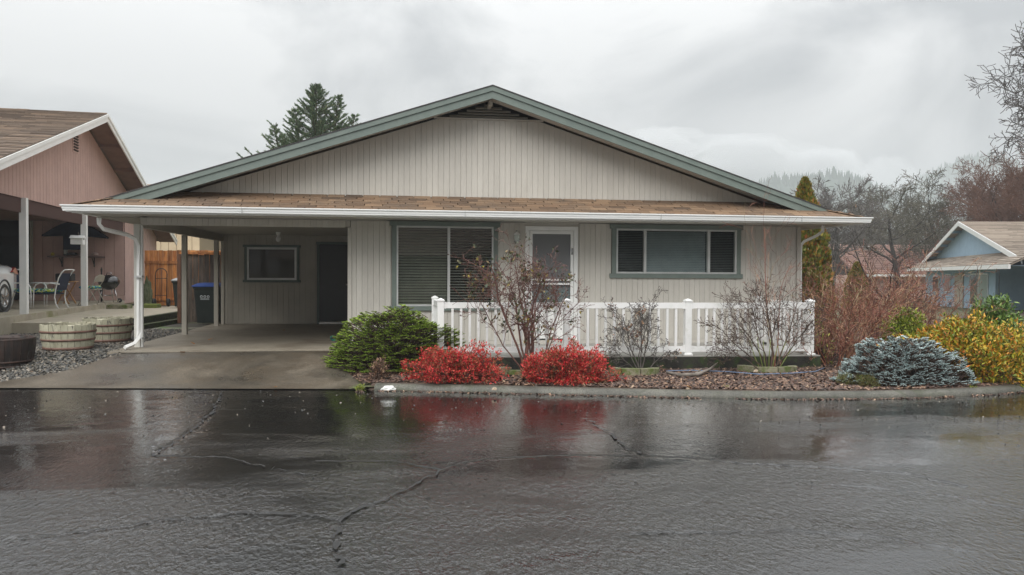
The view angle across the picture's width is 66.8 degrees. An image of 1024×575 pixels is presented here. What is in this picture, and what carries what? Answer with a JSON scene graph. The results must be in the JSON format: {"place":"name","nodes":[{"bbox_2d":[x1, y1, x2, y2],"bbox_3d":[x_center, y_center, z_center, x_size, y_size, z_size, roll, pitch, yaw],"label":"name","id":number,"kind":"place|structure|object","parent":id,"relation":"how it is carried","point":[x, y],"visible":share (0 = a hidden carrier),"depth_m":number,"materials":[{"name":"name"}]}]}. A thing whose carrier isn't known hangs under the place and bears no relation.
{"place":"outdoors","nodes":[
{"label":"outdoors","id":0,"kind":"place"},
{"bbox_2d":[55,273,74,280],"bbox_3d":[-12.985,-0.300,22.566,0.440,0.220,0.300,0,1,-8],"label":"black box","id":1,"kind":"object","parent":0,"point":[72,277],"visible":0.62,"depth_m":22.45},
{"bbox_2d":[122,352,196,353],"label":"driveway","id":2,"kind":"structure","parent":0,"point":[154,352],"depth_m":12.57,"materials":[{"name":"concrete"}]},
{"bbox_2d":[145,327,198,331],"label":"side path","id":3,"kind":"structure","parent":0,"point":[172,328],"depth_m":18.37,"materials":[{"name":"grey concrete"}]},
{"bbox_2d":[0,351,365,388],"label":"driveway","id":4,"kind":"structure","parent":0,"point":[258,370],"depth_m":11.44,"materials":[{"name":"concrete"}]},
{"bbox_2d":[0,388,1023,574],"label":"road","id":5,"kind":"structure","parent":0,"point":[567,508],"depth_m":5.89,"materials":[{"name":"grey asphalt"}]},
{"bbox_2d":[353,384,364,392],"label":"weed","id":6,"kind":"object","parent":5,"relation":"on","point":[359,388],"visible":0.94,"depth_m":10.42,"materials":[{"name":"green plant"}]},
{"bbox_2d":[381,385,395,389],"bbox_3d":[-1.620,1.307,10.174,0.209,0.060,0.130,0,1,-8],"label":"pale rock","id":7,"kind":"object","parent":5,"relation":"on","point":[388,387],"visible":1,"depth_m":10.13,"materials":[{"name":"white stone"}]},
{"bbox_2d":[20,391,1021,574],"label":"road crack","id":8,"kind":"object","parent":5,"relation":"on","point":[335,544],"visible":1,"depth_m":5.34,"materials":[{"name":"black asphalt"}]},
{"bbox_2d":[378,390,1023,400],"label":"leaf litter","id":9,"kind":"object","parent":5,"relation":"on","point":[952,396],"visible":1,"depth_m":10.16,"materials":[{"name":"brown plant"}]},
{"bbox_2d":[2,389,1021,481],"bbox_3d":[-0.211,1.448,8.111,18.316,0.028,5.673,0,1,-3],"label":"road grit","id":10,"kind":"object","parent":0,"point":[545,408],"visible":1,"depth_m":9.26,"materials":[{"name":"stone"}]},
{"bbox_2d":[0,0,1023,193],"label":"sky","id":11,"kind":"structure","parent":0,"point":[877,88],"materials":[{"name":"grey"}]},
{"bbox_2d":[88,299,1023,389],"bbox_3d":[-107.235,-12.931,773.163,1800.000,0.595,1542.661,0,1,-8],"label":"ground","id":12,"kind":"structure","parent":0,"point":[960,310],"depth_m":28.99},
{"bbox_2d":[0,300,123,334],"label":"patio slab","id":13,"kind":"structure","parent":12,"relation":"on","point":[39,309],"depth_m":19.36,"materials":[{"name":"concrete"}]},
{"bbox_2d":[0,264,17,311],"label":"parked car","id":14,"kind":"object","parent":13,"relation":"on","point":[8,283],"visible":0.98,"depth_m":18.05,"materials":[{"name":"white paint"}]},
{"bbox_2d":[10,269,47,308],"bbox_3d":[-12.376,0.031,19.753,0.780,1.012,0.572,0,1,9],"label":"patio chair","id":15,"kind":"object","parent":13,"relation":"on","point":[30,290],"visible":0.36,"depth_m":19.59,"materials":[{"name":"white metal"}]},
{"bbox_2d":[33,269,74,308],"bbox_3d":[-11.680,0.034,19.806,0.780,1.012,0.572,0,1,-6],"label":"patio chair","id":16,"kind":"object","parent":13,"relation":"on","point":[62,283],"visible":0.99,"depth_m":19.62,"materials":[{"name":"white paint"}]},
{"bbox_2d":[53,281,78,303],"bbox_3d":[-12.967,0.149,22.577,0.520,0.669,0.400,0,1,0],"label":"tray table","id":17,"kind":"object","parent":13,"relation":"on","point":[69,292],"visible":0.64,"depth_m":22.72,"materials":[{"name":"brown wood"}]},
{"bbox_2d":[0,108,177,313],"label":"pink house","id":18,"kind":"structure","parent":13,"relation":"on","point":[51,161],"depth_m":21.32,"materials":[{"name":"paint"}]},
{"bbox_2d":[0,220,32,299],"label":"garage door","id":19,"kind":"structure","parent":18,"relation":"in","point":[9,229],"depth_m":24.61,"materials":[{"name":"black"}]},
{"bbox_2d":[42,222,108,249],"bbox_3d":[-14.000,-1.660,24.883,1.874,0.904,0.330,0,1,-13],"label":"wall canopy","id":20,"kind":"object","parent":18,"relation":"attached to","point":[65,230],"visible":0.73,"depth_m":24.72,"materials":[{"name":"black fabric"}]},
{"bbox_2d":[47,256,104,266],"bbox_3d":[-14.012,-0.835,24.963,1.626,0.341,0.240,0,1,-13],"label":"wall shelf","id":21,"kind":"object","parent":18,"relation":"attached to","point":[61,259],"depth_m":24.95,"materials":[{"name":"brown wood"}]},
{"bbox_2d":[69,232,85,244],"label":"bird house","id":22,"kind":"structure","parent":18,"relation":"attached to","point":[77,239],"depth_m":20.91,"materials":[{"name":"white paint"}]},
{"bbox_2d":[78,275,105,304],"bbox_3d":[-11.853,0.066,21.908,0.582,0.867,0.466,0,1,0],"label":"folding chair","id":23,"kind":"object","parent":13,"relation":"on","point":[99,278],"visible":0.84,"depth_m":21.82,"materials":[{"name":"beige metal"}]},
{"bbox_2d":[100,267,102,301],"bbox_3d":[-12.813,-0.104,24.224,0.092,1.100,0.092,1,1,15],"label":"tall lantern stake","id":24,"kind":"object","parent":13,"relation":"on","point":[101,288],"visible":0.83,"depth_m":24.20,"materials":[{"name":"black metal"}]},
{"bbox_2d":[98,273,121,302],"bbox_3d":[-12.225,0.007,23.542,0.606,0.915,0.606,1,1,30],"label":"kettle grill","id":25,"kind":"object","parent":13,"relation":"on","point":[111,282],"visible":0.93,"depth_m":23.39,"materials":[{"name":"black metal"}]},
{"bbox_2d":[12,306,176,333],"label":"side yard slab","id":26,"kind":"structure","parent":12,"relation":"on","point":[29,326],"depth_m":19.08,"materials":[{"name":"concrete"}]},
{"bbox_2d":[106,304,131,308],"bbox_3d":[-11.533,0.678,22.800,0.600,0.360,0.380,0,1,-1],"label":"concrete block","id":27,"kind":"object","parent":26,"relation":"on","point":[119,306],"depth_m":22.61,"materials":[{"name":"concrete"}]},
{"bbox_2d":[144,276,152,303],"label":"potted plant","id":28,"kind":"object","parent":26,"relation":"on","point":[148,294],"visible":0.82,"depth_m":24.74,"materials":[{"name":"green plant"}]},
{"bbox_2d":[144,304,160,307],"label":"concrete block","id":29,"kind":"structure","parent":26,"relation":"on","point":[152,305],"depth_m":23.20,"materials":[{"name":"green concrete"}]},
{"bbox_2d":[133,311,176,324],"bbox_3d":[-8.919,0.749,19.628,0.140,0.140,6.302,0,1,-6],"label":"landscape timber","id":30,"kind":"object","parent":26,"relation":"on","point":[157,317],"visible":0.29,"depth_m":19.50,"materials":[{"name":"grey wood"}]},
{"bbox_2d":[152,268,170,305],"bbox_3d":[-10.938,-0.007,24.152,0.490,1.202,0.400,0,1,-8],"label":"hand truck","id":31,"kind":"object","parent":26,"relation":"on","point":[168,301],"visible":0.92,"depth_m":24.19,"materials":[{"name":"metal"}]},
{"bbox_2d":[171,278,176,306],"bbox_3d":[-10.013,0.157,23.618,0.519,0.908,0.662,0,1,-8],"label":"wheelie bin","id":32,"kind":"object","parent":26,"relation":"on","point":[174,281],"visible":0.17,"depth_m":23.34,"materials":[{"name":"plastic"}]},
{"bbox_2d":[0,324,209,388],"bbox_3d":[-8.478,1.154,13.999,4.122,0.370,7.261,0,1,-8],"label":"gravel","id":33,"kind":"structure","parent":12,"relation":"on","point":[103,348],"depth_m":12.30,"materials":[{"name":"grey gravel"}]},
{"bbox_2d":[0,334,36,370],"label":"half barrel","id":34,"kind":"object","parent":33,"relation":"on","point":[17,350],"visible":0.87,"depth_m":11.71,"materials":[{"name":"wood"}]},
{"bbox_2d":[39,321,96,351],"bbox_3d":[-7.491,0.823,13.103,0.852,0.464,0.852,0,1,-8],"label":"half barrel","id":35,"kind":"object","parent":33,"relation":"on","point":[66,336],"visible":0.97,"depth_m":12.79,"materials":[{"name":"wood"}]},
{"bbox_2d":[82,316,133,342],"bbox_3d":[-7.619,0.786,14.629,0.872,0.480,0.872,0,1,-8],"label":"half barrel","id":36,"kind":"object","parent":33,"relation":"on","point":[111,329],"visible":0.66,"depth_m":14.33,"materials":[{"name":"wood"}]},
{"bbox_2d":[132,319,181,330],"bbox_3d":[-8.600,0.898,19.221,0.140,0.140,6.017,0,1,-4],"label":"landscape timber","id":37,"kind":"object","parent":33,"relation":"on","point":[159,324],"visible":0.21,"depth_m":18.74,"materials":[{"name":"wood"}]},
{"bbox_2d":[124,184,220,303],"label":"cream house","id":38,"kind":"structure","parent":12,"relation":"on","point":[196,243],"depth_m":31.48,"materials":[{"name":"paint"}]},
{"bbox_2d":[144,250,220,304],"bbox_3d":[-10.591,-0.320,25.374,2.691,1.812,0.060,0,1,-8],"label":"cedar fence","id":39,"kind":"object","parent":12,"relation":"on","point":[167,261],"visible":0.41,"depth_m":25.27,"materials":[{"name":"orange wood"}]},
{"bbox_2d":[177,252,220,322],"bbox_3d":[-7.915,0.007,19.996,1.316,1.820,0.140,0,1,-8],"label":"weathered fence","id":40,"kind":"object","parent":12,"relation":"on","point":[206,271],"visible":0.38,"depth_m":19.96,"materials":[{"name":"brown wood"}]},
{"bbox_2d":[192,283,220,322],"bbox_3d":[-7.726,0.402,19.790,0.600,1.050,0.740,0,1,-2],"label":"wheelie bin","id":41,"kind":"object","parent":12,"relation":"on","point":[204,297],"visible":0.81,"depth_m":19.51,"materials":[{"name":"plastic"}]},
{"bbox_2d":[107,324,345,353],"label":"carport floor","id":42,"kind":"structure","parent":12,"relation":"on","point":[270,337],"depth_m":14.99,"materials":[{"name":"concrete"}]},
{"bbox_2d":[236,83,359,157],"bbox_3d":[-8.873,-4.098,34.743,6.617,10.255,5.870,1,1,22],"label":"cedar tree","id":43,"kind":"object","parent":12,"relation":"on","point":[320,126],"visible":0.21,"depth_m":34.74,"materials":[{"name":"green plant"}]},
{"bbox_2d":[59,85,873,349],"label":"house","id":44,"kind":"structure","parent":12,"relation":"on","point":[349,222],"depth_m":14.20,"materials":[{"name":"paint"}]},
{"bbox_2d":[243,245,300,281],"bbox_3d":[-6.015,-0.597,19.454,1.403,0.935,0.093,0,1,-8],"label":"window","id":45,"kind":"structure","parent":44,"relation":"in","point":[246,247],"depth_m":19.42,"materials":[{"name":"green paint"}]},
{"bbox_2d":[316,242,347,323],"bbox_3d":[-4.344,-0.113,19.656,1.203,2.069,0.110,0,1,-8],"label":"door","id":46,"kind":"structure","parent":44,"relation":"in","point":[332,257],"depth_m":19.64,"materials":[{"name":"black paint"}]},
{"bbox_2d":[389,221,500,310],"bbox_3d":[-1.226,-0.363,14.190,2.017,1.661,0.343,0,1,-8],"label":"window","id":47,"kind":"structure","parent":44,"relation":"in","point":[422,268],"depth_m":14.12,"materials":[{"name":"grey glass"}]},
{"bbox_2d":[514,230,519,241],"bbox_3d":[0.088,-0.934,14.153,0.124,0.227,0.148,0,1,-8],"label":"wall lantern","id":48,"kind":"object","parent":44,"relation":"attached to","point":[516,236],"depth_m":14.10,"materials":[{"name":"glass"}]},
{"bbox_2d":[525,226,577,343],"bbox_3d":[0.724,-0.042,14.344,1.025,2.170,0.146,0,1,-8],"label":"screen door","id":49,"kind":"structure","parent":44,"relation":"in","point":[547,237],"depth_m":14.34,"materials":[{"name":"white paint"}]},
{"bbox_2d":[609,224,742,278],"bbox_3d":[3.093,-0.655,14.784,2.627,1.055,0.343,0,1,-8],"label":"window","id":50,"kind":"structure","parent":44,"relation":"in","point":[637,250],"depth_m":14.71,"materials":[{"name":"grey glass"}]},
{"bbox_2d":[430,342,820,370],"bbox_3d":[1.747,1.241,13.293,6.280,0.354,2.404,0,1,-8],"label":"porch","id":51,"kind":"object","parent":12,"relation":"on","point":[698,360],"visible":0.18,"depth_m":12.40,"materials":[{"name":"concrete"}]},
{"bbox_2d":[431,295,815,355],"bbox_3d":[1.760,0.610,13.206,6.220,0.910,2.190,0,1,-8],"label":"porch railing","id":52,"kind":"object","parent":51,"relation":"on","point":[440,305],"visible":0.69,"depth_m":12.36,"materials":[{"name":"white plastic"}]},
{"bbox_2d":[330,311,1023,390],"bbox_3d":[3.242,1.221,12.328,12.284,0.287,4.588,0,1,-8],"label":"mulch","id":53,"kind":"object","parent":12,"relation":"on","point":[751,381],"visible":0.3,"depth_m":10.85,"materials":[{"name":"brown wood"}]},
{"bbox_2d":[366,353,390,380],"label":"dead plant","id":54,"kind":"object","parent":53,"relation":"on","point":[379,371],"visible":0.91,"depth_m":10.98,"materials":[{"name":"brown plant"}]},
{"bbox_2d":[320,304,464,373],"bbox_3d":[-1.833,0.817,12.230,2.645,1.137,1.730,0,1,-8],"label":"spruce bush","id":55,"kind":"object","parent":53,"relation":"on","point":[369,344],"visible":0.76,"depth_m":11.91,"materials":[{"name":"green plant"}]},
{"bbox_2d":[400,338,509,383],"bbox_3d":[-0.792,1.033,10.947,1.600,0.629,1.034,0,1,-8],"label":"red nandina","id":56,"kind":"object","parent":53,"relation":"on","point":[442,369],"visible":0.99,"depth_m":10.82,"materials":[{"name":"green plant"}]},
{"bbox_2d":[447,224,590,373],"bbox_3d":[0.258,0.198,11.580,2.507,2.264,1.538,-1,1,-42],"label":"rose bush","id":57,"kind":"object","parent":53,"relation":"on","point":[525,278],"visible":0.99,"depth_m":11.42,"materials":[{"name":"brown plant"}]},
{"bbox_2d":[498,366,542,374],"bbox_3d":[0.156,1.265,11.600,0.772,0.151,0.282,0,1,-8],"label":"edging ring","id":58,"kind":"object","parent":53,"relation":"on","point":[510,371],"visible":0.23,"depth_m":11.48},
{"bbox_2d":[515,336,626,385],"bbox_3d":[0.852,1.014,10.871,1.579,0.685,1.029,0,1,-8],"label":"red nandina","id":59,"kind":"object","parent":53,"relation":"on","point":[576,369],"visible":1,"depth_m":10.72,"materials":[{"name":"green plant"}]},
{"bbox_2d":[609,367,658,375],"bbox_3d":[1.875,1.277,11.677,0.792,0.142,0.302,0,1,-8],"label":"edging ring","id":60,"kind":"object","parent":53,"relation":"on","point":[640,371],"visible":0.63,"depth_m":11.57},
{"bbox_2d":[597,286,681,368],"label":"rose bush","id":61,"kind":"object","parent":53,"relation":"on","point":[643,323],"visible":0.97,"depth_m":11.96,"materials":[{"name":"brown plant"}]},
{"bbox_2d":[666,362,717,376],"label":"driftwood branch","id":62,"kind":"object","parent":53,"relation":"on","point":[699,372],"visible":0.98,"depth_m":11.44,"materials":[{"name":"grey wood"}]},
{"bbox_2d":[666,367,824,374],"bbox_3d":[3.757,1.288,11.896,2.709,0.012,0.611,0,1,-11],"label":"garden hose","id":63,"kind":"object","parent":53,"relation":"on","point":[749,373],"visible":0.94,"depth_m":11.84,"materials":[{"name":"rubber"}]},
{"bbox_2d":[693,273,829,370],"bbox_3d":[3.922,0.545,12.014,2.300,1.588,1.324,0,1,-8],"label":"rose bush","id":64,"kind":"object","parent":53,"relation":"on","point":[807,325],"visible":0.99,"depth_m":11.97,"materials":[{"name":"brown plant"}]},
{"bbox_2d":[737,365,796,372],"bbox_3d":[4.031,1.283,12.066,0.990,0.136,0.375,0,1,-8],"label":"edging ring","id":65,"kind":"object","parent":53,"relation":"on","point":[782,369],"visible":0.58,"depth_m":11.94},
{"bbox_2d":[724,181,837,366],"bbox_3d":[4.318,-0.178,12.278,1.523,3.019,1.842,1,1,33],"label":"red whip shrub","id":66,"kind":"object","parent":53,"relation":"on","point":[776,282],"visible":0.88,"depth_m":12.39,"materials":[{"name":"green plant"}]},
{"bbox_2d":[795,175,838,337],"bbox_3d":[7.041,-0.624,18.644,1.536,4.143,1.408,0,1,-33],"label":"arborvitae","id":67,"kind":"object","parent":53,"relation":"on","point":[805,190],"visible":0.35,"depth_m":18.20,"materials":[{"name":"green plant"}]},
{"bbox_2d":[814,318,833,363],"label":"yellow stem plant","id":68,"kind":"object","parent":53,"relation":"on","point":[822,348],"visible":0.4,"depth_m":12.88,"materials":[{"name":"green plant"}]},
{"bbox_2d":[773,304,891,366],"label":"red twig shrub","id":69,"kind":"object","parent":53,"relation":"on","point":[844,347],"visible":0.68,"depth_m":12.70,"materials":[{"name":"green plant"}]},
{"bbox_2d":[743,259,924,359],"bbox_3d":[5.667,0.377,13.614,2.559,1.781,2.581,0,1,-26],"label":"red twig shrub","id":70,"kind":"object","parent":53,"relation":"on","point":[846,316],"visible":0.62,"depth_m":13.26,"materials":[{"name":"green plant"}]},
{"bbox_2d":[836,371,860,384],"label":"tuft","id":71,"kind":"object","parent":53,"relation":"on","point":[844,380],"visible":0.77,"depth_m":10.73,"materials":[{"name":"green plant"}]},
{"bbox_2d":[853,371,880,386],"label":"tuft","id":72,"kind":"object","parent":53,"relation":"on","point":[870,381],"visible":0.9,"depth_m":10.51,"materials":[{"name":"green plant"}]},
{"bbox_2d":[806,195,958,323],"bbox_3d":[7.738,-0.234,15.622,2.940,3.400,2.796,0,1,-20],"label":"shrub","id":73,"kind":"object","parent":53,"relation":"on","point":[863,270],"visible":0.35,"depth_m":15.74,"materials":[{"name":"brown plant"}]},
{"bbox_2d":[789,238,982,348],"bbox_3d":[6.758,0.144,14.535,2.511,2.182,3.523,-1,1,-46],"label":"red twig shrub","id":74,"kind":"object","parent":53,"relation":"on","point":[870,288],"visible":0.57,"depth_m":14.59,"materials":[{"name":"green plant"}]},
{"bbox_2d":[880,302,927,343],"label":"yellow green shrub","id":75,"kind":"object","parent":53,"relation":"on","point":[902,324],"visible":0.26,"depth_m":13.38,"materials":[{"name":"green plant"}]},
{"bbox_2d":[802,240,1006,337],"bbox_3d":[7.998,0.249,15.776,3.310,2.478,3.334,0,1,-36],"label":"red twig shrub","id":76,"kind":"object","parent":53,"relation":"on","point":[927,298],"visible":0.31,"depth_m":15.74,"materials":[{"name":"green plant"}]},
{"bbox_2d":[830,335,982,386],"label":"blue spruce bush","id":77,"kind":"object","parent":53,"relation":"on","point":[914,362],"visible":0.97,"depth_m":10.78,"materials":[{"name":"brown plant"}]},
{"bbox_2d":[881,276,1012,327],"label":"red twig shrub","id":78,"kind":"object","parent":53,"relation":"on","point":[933,318],"visible":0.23,"depth_m":17.18,"materials":[{"name":"brown plant"}]},
{"bbox_2d":[876,305,1023,386],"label":"golden shrub","id":79,"kind":"object","parent":53,"relation":"on","point":[983,350],"visible":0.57,"depth_m":11.31,"materials":[{"name":"yellow plant"}]},
{"bbox_2d":[965,293,1023,348],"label":"rhododendron","id":80,"kind":"object","parent":53,"relation":"on","point":[999,314],"visible":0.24,"depth_m":15.94,"materials":[{"name":"green plant"}]},
{"bbox_2d":[374,383,1023,398],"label":"kerb","id":81,"kind":"structure","parent":12,"relation":"on","point":[883,394],"depth_m":10.23,"materials":[{"name":"concrete"}]},
{"bbox_2d":[790,173,888,292],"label":"bare tree","id":82,"kind":"object","parent":12,"relation":"on","point":[836,233],"visible":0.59,"depth_m":55.03,"materials":[{"name":"brown plant"}]},
{"bbox_2d":[840,261,869,317],"bbox_3d":[14.351,0.234,32.318,1.247,2.704,1.122,0,1,-32],"label":"arborvitae","id":83,"kind":"object","parent":12,"relation":"on","point":[856,264],"visible":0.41,"depth_m":32.11,"materials":[{"name":"green plant"}]},
{"bbox_2d":[830,192,904,259],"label":"bare tree","id":84,"kind":"object","parent":12,"relation":"on","point":[882,201],"visible":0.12,"depth_m":74.94,"materials":[{"name":"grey plant"}]},
{"bbox_2d":[809,244,930,298],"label":"red roofed house","id":85,"kind":"structure","parent":12,"relation":"on","point":[877,263],"depth_m":64.74,"materials":[{"name":"pink paint"}]},
{"bbox_2d":[827,228,936,274],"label":"distant thicket","id":86,"kind":"object","parent":12,"relation":"on","point":[840,271],"visible":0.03,"depth_m":74.23,"materials":[{"name":"plant"}]},
{"bbox_2d":[840,210,935,244],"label":"bare tree","id":87,"kind":"object","parent":12,"relation":"on","point":[892,231],"visible":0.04,"depth_m":80.01,"materials":[{"name":"brown plant"}]},
{"bbox_2d":[829,176,953,298],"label":"bare tree","id":88,"kind":"object","parent":12,"relation":"on","point":[904,231],"visible":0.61,"depth_m":62.42,"materials":[{"name":"brown plant"}]},
{"bbox_2d":[882,167,962,255],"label":"bare tree","id":89,"kind":"object","parent":12,"relation":"on","point":[934,212],"visible":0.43,"depth_m":66.16,"materials":[{"name":"brown plant"}]},
{"bbox_2d":[882,194,962,242],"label":"bare tree","id":90,"kind":"object","parent":12,"relation":"on","point":[914,198],"visible":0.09,"depth_m":87.33,"materials":[{"name":"brown plant"}]},
{"bbox_2d":[907,221,1023,309],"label":"blue house","id":91,"kind":"structure","parent":12,"relation":"on","point":[959,247],"depth_m":38.84,"materials":[{"name":"blue wood"}]},
{"bbox_2d":[933,275,938,291],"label":"window","id":92,"kind":"structure","parent":91,"relation":"in","point":[935,277],"depth_m":48.34,"materials":[{"name":"grey glass"}]},
{"bbox_2d":[945,274,950,291],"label":"window","id":93,"kind":"structure","parent":91,"relation":"in","point":[948,276],"depth_m":45.01,"materials":[{"name":"grey glass"}]},
{"bbox_2d":[954,273,963,307],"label":"door","id":94,"kind":"structure","parent":91,"relation":"in","point":[959,276],"depth_m":42.47,"materials":[{"name":"beige wood"}]},
{"bbox_2d":[970,273,988,305],"bbox_3d":[23.291,0.110,38.718,0.067,1.623,3.298,1,1,18],"label":"window","id":95,"kind":"structure","parent":91,"relation":"in","point":[984,286],"depth_m":38.32,"materials":[{"name":"white glass"}]},
{"bbox_2d":[949,193,993,226],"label":"bare tree","id":96,"kind":"object","parent":12,"relation":"on","point":[962,217],"depth_m":74.55,"materials":[{"name":"brown plant"}]},
{"bbox_2d":[922,171,1023,252],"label":"reddish tree","id":97,"kind":"object","parent":12,"relation":"on","point":[955,210],"visible":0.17,"depth_m":63.58,"materials":[{"name":"brown plant"}]},
{"bbox_2d":[943,151,1023,221],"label":"reddish tree","id":98,"kind":"object","parent":12,"relation":"on","point":[984,186],"visible":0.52,"depth_m":55.47,"materials":[{"name":"brown plant"}]},
{"bbox_2d":[953,131,1023,221],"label":"reddish tree","id":99,"kind":"object","parent":12,"relation":"on","point":[1013,177],"visible":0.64,"depth_m":51.22,"materials":[{"name":"brown plant"}]},
{"bbox_2d":[965,21,1023,164],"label":"oak tree","id":100,"kind":"object","parent":12,"relation":"on","point":[1016,103],"visible":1,"depth_m":30.52,"materials":[{"name":"brown plant"}]},
{"bbox_2d":[697,146,798,182],"bbox_3d":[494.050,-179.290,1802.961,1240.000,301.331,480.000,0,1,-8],"label":"mountain","id":101,"kind":"structure","parent":0,"point":[746,170],"depth_m":1768.72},
{"bbox_2d":[691,143,802,180],"bbox_3d":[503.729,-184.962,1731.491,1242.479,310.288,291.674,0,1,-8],"label":"forest","id":102,"kind":"object","parent":101,"relation":"on","point":[717,147],"visible":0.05,"depth_m":1774.98,"materials":[{"name":"plant"}]},
{"bbox_2d":[763,176,934,240],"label":"hill","id":103,"kind":"structure","parent":0,"point":[833,182],"depth_m":790.30,"materials":[{"name":"grey plant"}]},
{"bbox_2d":[754,166,954,249],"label":"forest","id":104,"kind":"object","parent":103,"relation":"on","point":[775,179],"visible":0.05,"depth_m":794.88,"materials":[{"name":"grey plant"}]},
{"bbox_2d":[919,192,969,221],"bbox_3d":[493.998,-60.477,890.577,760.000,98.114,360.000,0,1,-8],"label":"hill","id":105,"kind":"structure","parent":0,"point":[943,203],"depth_m":868.52,"materials":[{"name":"grey"}]},
{"bbox_2d":[909,183,1018,221],"bbox_3d":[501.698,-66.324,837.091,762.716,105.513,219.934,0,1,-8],"label":"forest","id":106,"kind":"object","parent":105,"relation":"on","point":[933,197],"visible":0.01,"depth_m":869.29,"materials":[{"name":"grey plant"}]},
{"bbox_2d":[901,156,1023,198],"bbox_3d":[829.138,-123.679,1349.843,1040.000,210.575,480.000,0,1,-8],"label":"mountain","id":107,"kind":"structure","parent":0,"point":[956,171],"depth_m":1318.39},
{"bbox_2d":[902,151,1019,197],"bbox_3d":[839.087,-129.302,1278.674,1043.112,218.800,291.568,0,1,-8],"label":"forest","id":108,"kind":"object","parent":107,"relation":"on","point":[956,161],"visible":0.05,"depth_m":1321.00,"materials":[{"name":"grey plant"}]}
]}

